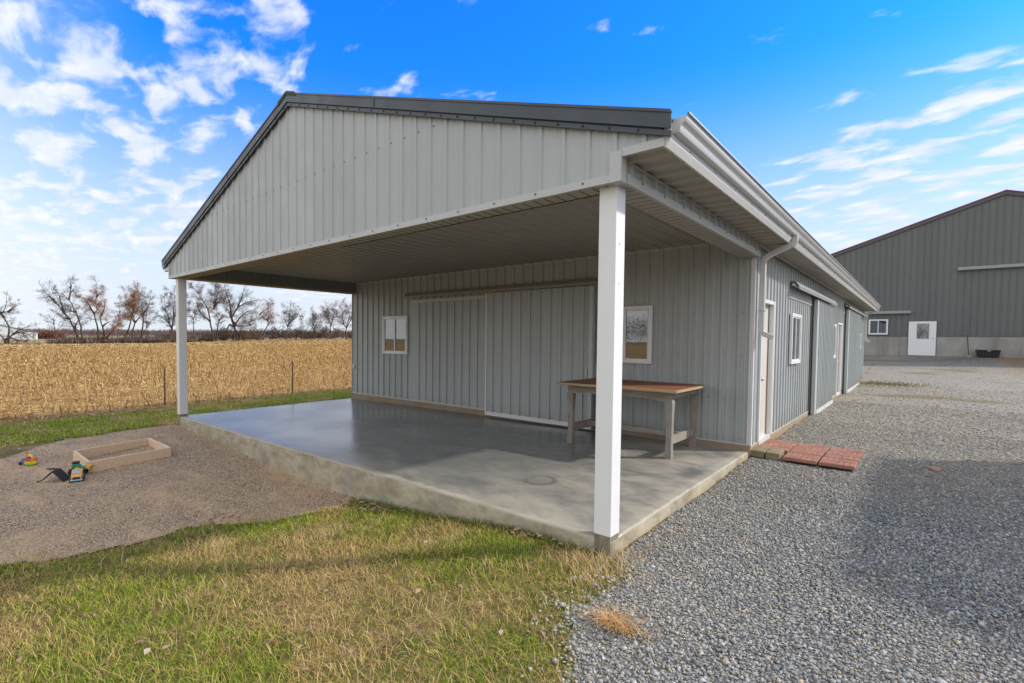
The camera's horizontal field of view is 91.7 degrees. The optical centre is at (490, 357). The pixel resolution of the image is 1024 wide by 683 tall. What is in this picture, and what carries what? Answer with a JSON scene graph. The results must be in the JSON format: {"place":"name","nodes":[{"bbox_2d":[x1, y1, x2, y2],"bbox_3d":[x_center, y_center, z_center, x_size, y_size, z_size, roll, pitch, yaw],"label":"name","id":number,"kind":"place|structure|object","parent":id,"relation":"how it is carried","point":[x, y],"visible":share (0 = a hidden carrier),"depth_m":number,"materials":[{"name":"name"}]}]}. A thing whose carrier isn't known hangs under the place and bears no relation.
{"place":"outdoors","nodes":[
{"label":"outdoors","id":0,"kind":"place"},
{"bbox_2d":[0,425,351,565],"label":"gravel pad","id":1,"kind":"object","parent":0,"point":[25,529],"visible":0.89,"depth_m":6.21,"materials":[{"name":"brown gravel"}]},
{"bbox_2d":[18,452,37,464],"bbox_3d":[-6.978,1.530,7.511,0.260,0.185,0.118,1,2,11],"label":"toy boat","id":2,"kind":"object","parent":1,"relation":"on","point":[26,460],"visible":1,"depth_m":7.48,"materials":[{"name":"multicoloured plastic"}]},
{"bbox_2d":[36,468,69,481],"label":"plastic ramp","id":3,"kind":"structure","parent":1,"relation":"on","point":[61,474],"depth_m":6.73,"materials":[{"name":"grey plastic"}]},
{"bbox_2d":[69,468,84,482],"bbox_3d":[-5.627,1.586,6.753,0.155,0.183,0.256,-1,3,-35],"label":"toy truck","id":4,"kind":"object","parent":1,"relation":"on","point":[77,474],"visible":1,"depth_m":6.68,"materials":[{"name":"orange plastic"}]},
{"bbox_2d":[68,461,92,475],"bbox_3d":[-5.783,1.558,7.004,0.248,0.200,0.144,0,2,-19],"label":"toy tractor","id":5,"kind":"object","parent":1,"relation":"on","point":[76,464],"visible":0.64,"depth_m":6.97,"materials":[{"name":"green plastic"}]},
{"bbox_2d":[73,438,170,472],"bbox_3d":[-5.908,1.551,7.952,1.398,0.189,1.138,2,3,41],"label":"sandbox frame","id":6,"kind":"object","parent":1,"relation":"on","point":[162,450],"visible":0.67,"depth_m":7.86,"materials":[{"name":"beige wood"}]},
{"bbox_2d":[0,339,351,427],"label":"corn field","id":7,"kind":"structure","parent":0,"point":[49,413],"depth_m":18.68,"materials":[{"name":"beige plant"}]},
{"bbox_2d":[66,274,109,342],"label":"bare tree","id":8,"kind":"object","parent":7,"relation":"on","point":[89,305],"visible":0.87,"depth_m":103.69,"materials":[{"name":"brown plant"}]},
{"bbox_2d":[108,294,123,341],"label":"bare tree","id":9,"kind":"object","parent":7,"relation":"on","point":[117,316],"visible":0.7,"depth_m":106.56,"materials":[{"name":"brown plant"}]},
{"bbox_2d":[116,285,145,342],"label":"bare tree","id":10,"kind":"object","parent":7,"relation":"on","point":[132,317],"visible":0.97,"depth_m":106.53,"materials":[{"name":"brown plant"}]},
{"bbox_2d":[148,284,175,342],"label":"bare tree","id":11,"kind":"object","parent":7,"relation":"on","point":[170,317],"visible":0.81,"depth_m":113.03,"materials":[{"name":"brown plant"}]},
{"bbox_2d":[163,362,165,404],"bbox_3d":[-8.979,0.869,13.676,0.034,1.465,0.046,2,3,41],"label":"fence post","id":12,"kind":"object","parent":7,"relation":"on","point":[164,387],"visible":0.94,"depth_m":13.67,"materials":[{"name":"wood"}]},
{"bbox_2d":[186,286,204,341],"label":"bare tree","id":13,"kind":"object","parent":7,"relation":"on","point":[188,308],"visible":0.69,"depth_m":113.69,"materials":[{"name":"brown plant"}]},
{"bbox_2d":[44,325,351,343],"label":"brush","id":14,"kind":"object","parent":7,"relation":"on","point":[273,334],"visible":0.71,"depth_m":122.20,"materials":[{"name":"brown plant"}]},
{"bbox_2d":[186,281,232,341],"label":"bare tree","id":15,"kind":"object","parent":7,"relation":"on","point":[215,301],"visible":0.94,"depth_m":116.09,"materials":[{"name":"brown plant"}]},
{"bbox_2d":[211,304,227,340],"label":"bare tree","id":16,"kind":"object","parent":7,"relation":"on","point":[218,319],"visible":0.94,"depth_m":117.52,"materials":[{"name":"brown plant"}]},
{"bbox_2d":[204,283,265,340],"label":"bare tree","id":17,"kind":"object","parent":7,"relation":"on","point":[232,315],"visible":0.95,"depth_m":119.31,"materials":[{"name":"brown plant"}]},
{"bbox_2d":[239,312,258,339],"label":"bare tree","id":18,"kind":"object","parent":7,"relation":"on","point":[250,323],"visible":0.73,"depth_m":121.94,"materials":[{"name":"brown plant"}]},
{"bbox_2d":[277,300,306,339],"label":"bare tree","id":19,"kind":"object","parent":7,"relation":"on","point":[289,319],"visible":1,"depth_m":127.02,"materials":[{"name":"brown plant"}]},
{"bbox_2d":[292,361,292,393],"bbox_3d":[-6.508,0.776,16.310,0.034,1.465,0.046,2,3,41],"label":"fence post","id":20,"kind":"object","parent":7,"relation":"on","point":[292,377],"visible":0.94,"depth_m":16.30,"materials":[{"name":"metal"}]},
{"bbox_2d":[295,306,312,339],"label":"bare tree","id":21,"kind":"object","parent":7,"relation":"on","point":[301,327],"visible":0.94,"depth_m":127.91,"materials":[{"name":"brown plant"}]},
{"bbox_2d":[305,307,324,339],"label":"bare tree","id":22,"kind":"object","parent":7,"relation":"on","point":[315,316],"visible":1,"depth_m":129.32,"materials":[{"name":"brown plant"}]},
{"bbox_2d":[330,298,351,338],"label":"bare tree","id":23,"kind":"object","parent":7,"relation":"on","point":[343,316],"visible":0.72,"depth_m":133.01,"materials":[{"name":"brown plant"}]},
{"bbox_2d":[0,336,878,663],"bbox_3d":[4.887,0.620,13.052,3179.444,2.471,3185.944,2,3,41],"label":"ground","id":24,"kind":"structure","parent":0,"point":[218,338],"depth_m":129.57,"materials":[{"name":"brown soil"}]},
{"bbox_2d":[0,325,38,339],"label":"pale shed","id":25,"kind":"structure","parent":24,"relation":"on","point":[4,328],"depth_m":146.79,"materials":[{"name":"metal"}]},
{"bbox_2d":[0,291,40,343],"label":"bare tree","id":26,"kind":"object","parent":24,"relation":"on","point":[7,338],"visible":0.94,"depth_m":92.70,"materials":[{"name":"brown plant"}]},
{"bbox_2d":[32,329,68,338],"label":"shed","id":27,"kind":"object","parent":24,"relation":"on","point":[45,334],"visible":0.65,"depth_m":165.01,"materials":[{"name":"red"}]},
{"bbox_2d":[39,308,67,343],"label":"bare tree","id":28,"kind":"object","parent":24,"relation":"on","point":[53,323],"visible":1,"depth_m":98.54,"materials":[{"name":"brown plant"}]},
{"bbox_2d":[31,280,89,343],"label":"bare tree","id":29,"kind":"object","parent":24,"relation":"on","point":[68,317],"visible":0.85,"depth_m":101.84,"materials":[{"name":"brown plant"}]},
{"bbox_2d":[44,273,84,343],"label":"bare tree","id":30,"kind":"object","parent":24,"relation":"on","point":[74,310],"visible":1,"depth_m":100.45,"materials":[{"name":"brown plant"}]},
{"bbox_2d":[83,291,131,342],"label":"bare tree","id":31,"kind":"object","parent":24,"relation":"on","point":[113,327],"visible":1,"depth_m":103.78,"materials":[{"name":"brown plant"}]},
{"bbox_2d":[115,281,146,342],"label":"bare tree","id":32,"kind":"object","parent":24,"relation":"on","point":[129,300],"visible":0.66,"depth_m":107.70,"materials":[{"name":"brown plant"}]},
{"bbox_2d":[130,282,155,342],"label":"bare tree","id":33,"kind":"object","parent":24,"relation":"on","point":[143,322],"visible":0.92,"depth_m":108.35,"materials":[{"name":"brown plant"}]},
{"bbox_2d":[136,292,158,336],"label":"bare tree","id":34,"kind":"object","parent":24,"relation":"on","point":[146,311],"visible":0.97,"depth_m":107.95,"materials":[{"name":"brown plant"}]},
{"bbox_2d":[18,327,350,337],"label":"woods","id":35,"kind":"object","parent":24,"relation":"on","point":[152,332],"visible":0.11,"depth_m":224.72,"materials":[{"name":"brown plant"}]},
{"bbox_2d":[254,296,278,339],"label":"bare tree","id":36,"kind":"object","parent":24,"relation":"on","point":[268,309],"visible":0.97,"depth_m":124.28,"materials":[{"name":"brown plant"}]},
{"bbox_2d":[317,299,343,338],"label":"bare tree","id":37,"kind":"object","parent":24,"relation":"on","point":[327,315],"visible":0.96,"depth_m":131.46,"materials":[{"name":"brown plant"}]},
{"bbox_2d":[161,91,880,558],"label":"pole barn","id":38,"kind":"structure","parent":24,"relation":"on","point":[497,269],"depth_m":7.27,"materials":[{"name":"grey metal"}]},
{"bbox_2d":[382,316,407,353],"bbox_3d":[-2.364,-0.554,12.259,0.950,0.935,0.045,2,3,41],"label":"window","id":39,"kind":"structure","parent":38,"relation":"in","point":[394,328],"depth_m":12.25,"materials":[{"name":"white plastic"}]},
{"bbox_2d":[411,295,485,409],"bbox_3d":[-0.958,-0.130,11.060,2.500,2.390,0.033,2,3,41],"label":"sliding door","id":40,"kind":"structure","parent":38,"relation":"in","point":[449,333],"depth_m":11.01,"materials":[{"name":"grey metal"}]},
{"bbox_2d":[485,285,595,429],"bbox_3d":[0.841,-0.030,9.410,2.475,2.507,0.099,2,3,41],"label":"sliding door","id":41,"kind":"structure","parent":38,"relation":"in","point":[537,339],"depth_m":9.33,"materials":[{"name":"grey metal"}]},
{"bbox_2d":[555,378,707,458],"bbox_3d":[2.085,0.864,7.433,1.846,0.952,1.257,2,3,41],"label":"work table","id":42,"kind":"object","parent":38,"relation":"on","point":[667,392],"visible":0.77,"depth_m":7.26,"materials":[{"name":"brown wood"}]},
{"bbox_2d":[622,305,652,363],"bbox_3d":[2.240,-0.380,8.292,0.940,0.940,0.045,2,3,41],"label":"window","id":43,"kind":"structure","parent":38,"relation":"in","point":[637,320],"depth_m":8.14,"materials":[{"name":"white plastic"}]},
{"bbox_2d":[759,305,769,436],"bbox_3d":[4.246,0.206,7.728,0.150,2.073,0.738,2,3,41],"label":"door","id":44,"kind":"structure","parent":38,"relation":"in","point":[764,368],"depth_m":7.89,"materials":[{"name":"white metal"}]},
{"bbox_2d":[789,313,801,363],"bbox_3d":[5.736,-0.349,9.334,0.045,0.930,0.920,2,3,41],"label":"window","id":45,"kind":"structure","parent":38,"relation":"in","point":[795,319],"depth_m":9.31,"materials":[{"name":"white plastic"}]},
{"bbox_2d":[807,295,834,415],"bbox_3d":[7.989,-0.077,11.922,0.130,2.635,3.130,2,3,41],"label":"sliding door","id":46,"kind":"structure","parent":38,"relation":"in","point":[824,313],"depth_m":11.41,"materials":[{"name":"grey metal"}]},
{"bbox_2d":[834,324,836,357],"bbox_3d":[9.288,-0.442,13.453,0.045,0.930,0.920,2,3,41],"label":"window","id":47,"kind":"structure","parent":38,"relation":"in","point":[835,333],"depth_m":13.75,"materials":[{"name":"white plastic"}]},
{"bbox_2d":[837,325,839,386],"bbox_3d":[10.332,0.044,14.786,0.150,2.038,0.858,2,3,41],"label":"door","id":48,"kind":"structure","parent":38,"relation":"in","point":[839,325],"depth_m":15.11,"materials":[{"name":"white metal"}]},
{"bbox_2d":[841,306,860,392],"bbox_3d":[12.603,-0.284,17.269,0.130,2.755,4.600,2,3,41],"label":"sliding door","id":49,"kind":"structure","parent":38,"relation":"in","point":[852,340],"depth_m":16.48,"materials":[{"name":"grey metal"}]},
{"bbox_2d":[831,189,1023,357],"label":"charcoal barn","id":50,"kind":"structure","parent":24,"relation":"on","point":[946,283],"depth_m":28.97,"materials":[{"name":"grey metal"}]},
{"bbox_2d":[868,319,887,334],"bbox_3d":[24.327,-1.912,31.141,0.970,0.950,0.045,2,3,41],"label":"window","id":51,"kind":"structure","parent":50,"relation":"in","point":[876,326],"depth_m":31.13,"materials":[{"name":"white plastic"}]},
{"bbox_2d":[908,321,936,355],"bbox_3d":[25.869,-1.142,29.753,1.255,2.040,0.084,2,3,41],"label":"door","id":52,"kind":"structure","parent":50,"relation":"in","point":[922,334],"depth_m":29.76,"materials":[{"name":"white plastic"}]},
{"bbox_2d":[0,372,956,682],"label":"lawn","id":53,"kind":"structure","parent":0,"point":[354,636],"depth_m":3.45,"materials":[{"name":"green plant"}]},
{"bbox_2d":[0,395,723,682],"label":"fallen leaves","id":54,"kind":"object","parent":53,"relation":"on","point":[147,650],"visible":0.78,"depth_m":4.26,"materials":[{"name":"brown plant"}]},
{"bbox_2d":[520,552,632,682],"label":"scattered stones","id":55,"kind":"object","parent":53,"relation":"on","point":[561,604],"visible":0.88,"depth_m":3.13,"materials":[{"name":"grey gravel"}]},
{"bbox_2d":[0,0,1023,337],"label":"sky","id":56,"kind":"structure","parent":0,"point":[865,120],"materials":[{"name":"blue"}]},
{"bbox_2d":[562,355,1023,682],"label":"gravel drive","id":57,"kind":"structure","parent":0,"point":[929,364],"depth_m":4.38,"materials":[{"name":"grey gravel"}]},
{"bbox_2d":[571,599,668,646],"bbox_3d":[0.771,1.587,2.985,0.614,0.092,0.425,2,3,41],"label":"dry grass tuft","id":58,"kind":"object","parent":57,"relation":"on","point":[619,625],"visible":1,"depth_m":2.98,"materials":[{"name":"beige plant"}]},
{"bbox_2d":[751,445,769,457],"bbox_3d":[3.936,1.373,7.235,0.176,0.100,0.420,2,3,41],"label":"stone block","id":59,"kind":"object","parent":57,"relation":"on","point":[758,451],"depth_m":7.11,"materials":[{"name":"beige stone"}]},
{"bbox_2d":[765,448,784,460],"bbox_3d":[4.078,1.384,7.113,0.184,0.100,0.423,2,3,41],"label":"stone block","id":60,"kind":"object","parent":57,"relation":"on","point":[776,454],"depth_m":6.99,"materials":[{"name":"beige stone"}]},
{"bbox_2d":[760,443,792,453],"bbox_3d":[4.305,1.366,7.498,0.394,0.045,0.420,2,3,41],"label":"paver","id":61,"kind":"object","parent":57,"relation":"on","point":[787,448],"visible":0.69,"depth_m":7.49,"materials":[{"name":"red brick"}]},
{"bbox_2d":[766,439,798,447],"bbox_3d":[4.587,1.359,7.810,0.398,0.045,0.424,2,3,41],"label":"paver","id":62,"kind":"object","parent":57,"relation":"on","point":[783,442],"visible":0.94,"depth_m":7.80,"materials":[{"name":"red brick"}]},
{"bbox_2d":[783,452,820,464],"bbox_3d":[4.306,1.391,6.864,0.399,0.045,0.425,2,3,41],"label":"paver","id":63,"kind":"object","parent":57,"relation":"on","point":[802,458],"visible":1,"depth_m":6.79,"materials":[{"name":"red brick"}]},
{"bbox_2d":[789,447,825,458],"bbox_3d":[4.590,1.378,7.186,0.397,0.045,0.423,2,3,41],"label":"paver","id":64,"kind":"object","parent":57,"relation":"on","point":[820,453],"visible":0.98,"depth_m":7.15,"materials":[{"name":"red brick"}]},
{"bbox_2d":[796,443,829,452],"bbox_3d":[4.875,1.375,7.509,0.396,0.045,0.422,2,3,41],"label":"paver","id":65,"kind":"object","parent":57,"relation":"on","point":[815,447],"visible":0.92,"depth_m":7.49,"materials":[{"name":"red brick"}]},
{"bbox_2d":[818,456,857,469],"bbox_3d":[4.626,1.405,6.601,0.394,0.045,0.420,2,3,41],"label":"paver","id":66,"kind":"object","parent":57,"relation":"on","point":[839,463],"visible":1,"depth_m":6.53,"materials":[{"name":"red brick"}]},
{"bbox_2d":[824,451,860,463],"bbox_3d":[4.911,1.392,6.923,0.398,0.045,0.424,2,3,41],"label":"paver","id":67,"kind":"object","parent":57,"relation":"on","point":[846,456],"visible":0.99,"depth_m":6.88,"materials":[{"name":"red brick"}]},
{"bbox_2d":[829,447,864,458],"bbox_3d":[5.196,1.390,7.246,0.398,0.045,0.424,2,3,41],"label":"paver","id":68,"kind":"object","parent":57,"relation":"on","point":[847,451],"visible":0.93,"depth_m":7.23,"materials":[{"name":"red brick"}]},
{"bbox_2d":[925,466,941,471],"bbox_3d":[5.727,1.446,6.410,0.135,0.081,0.164,0,2,-3],"label":"rock","id":69,"kind":"object","parent":57,"relation":"on","point":[934,468],"visible":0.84,"depth_m":6.37,"materials":[{"name":"pink stone"}]},
{"bbox_2d":[975,350,1000,357],"bbox_3d":[27.812,-0.201,27.749,0.980,0.460,0.652,2,3,41],"label":"storage box","id":70,"kind":"object","parent":57,"relation":"on","point":[987,353],"visible":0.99,"depth_m":27.56,"materials":[{"name":"black plastic"}]}
]}

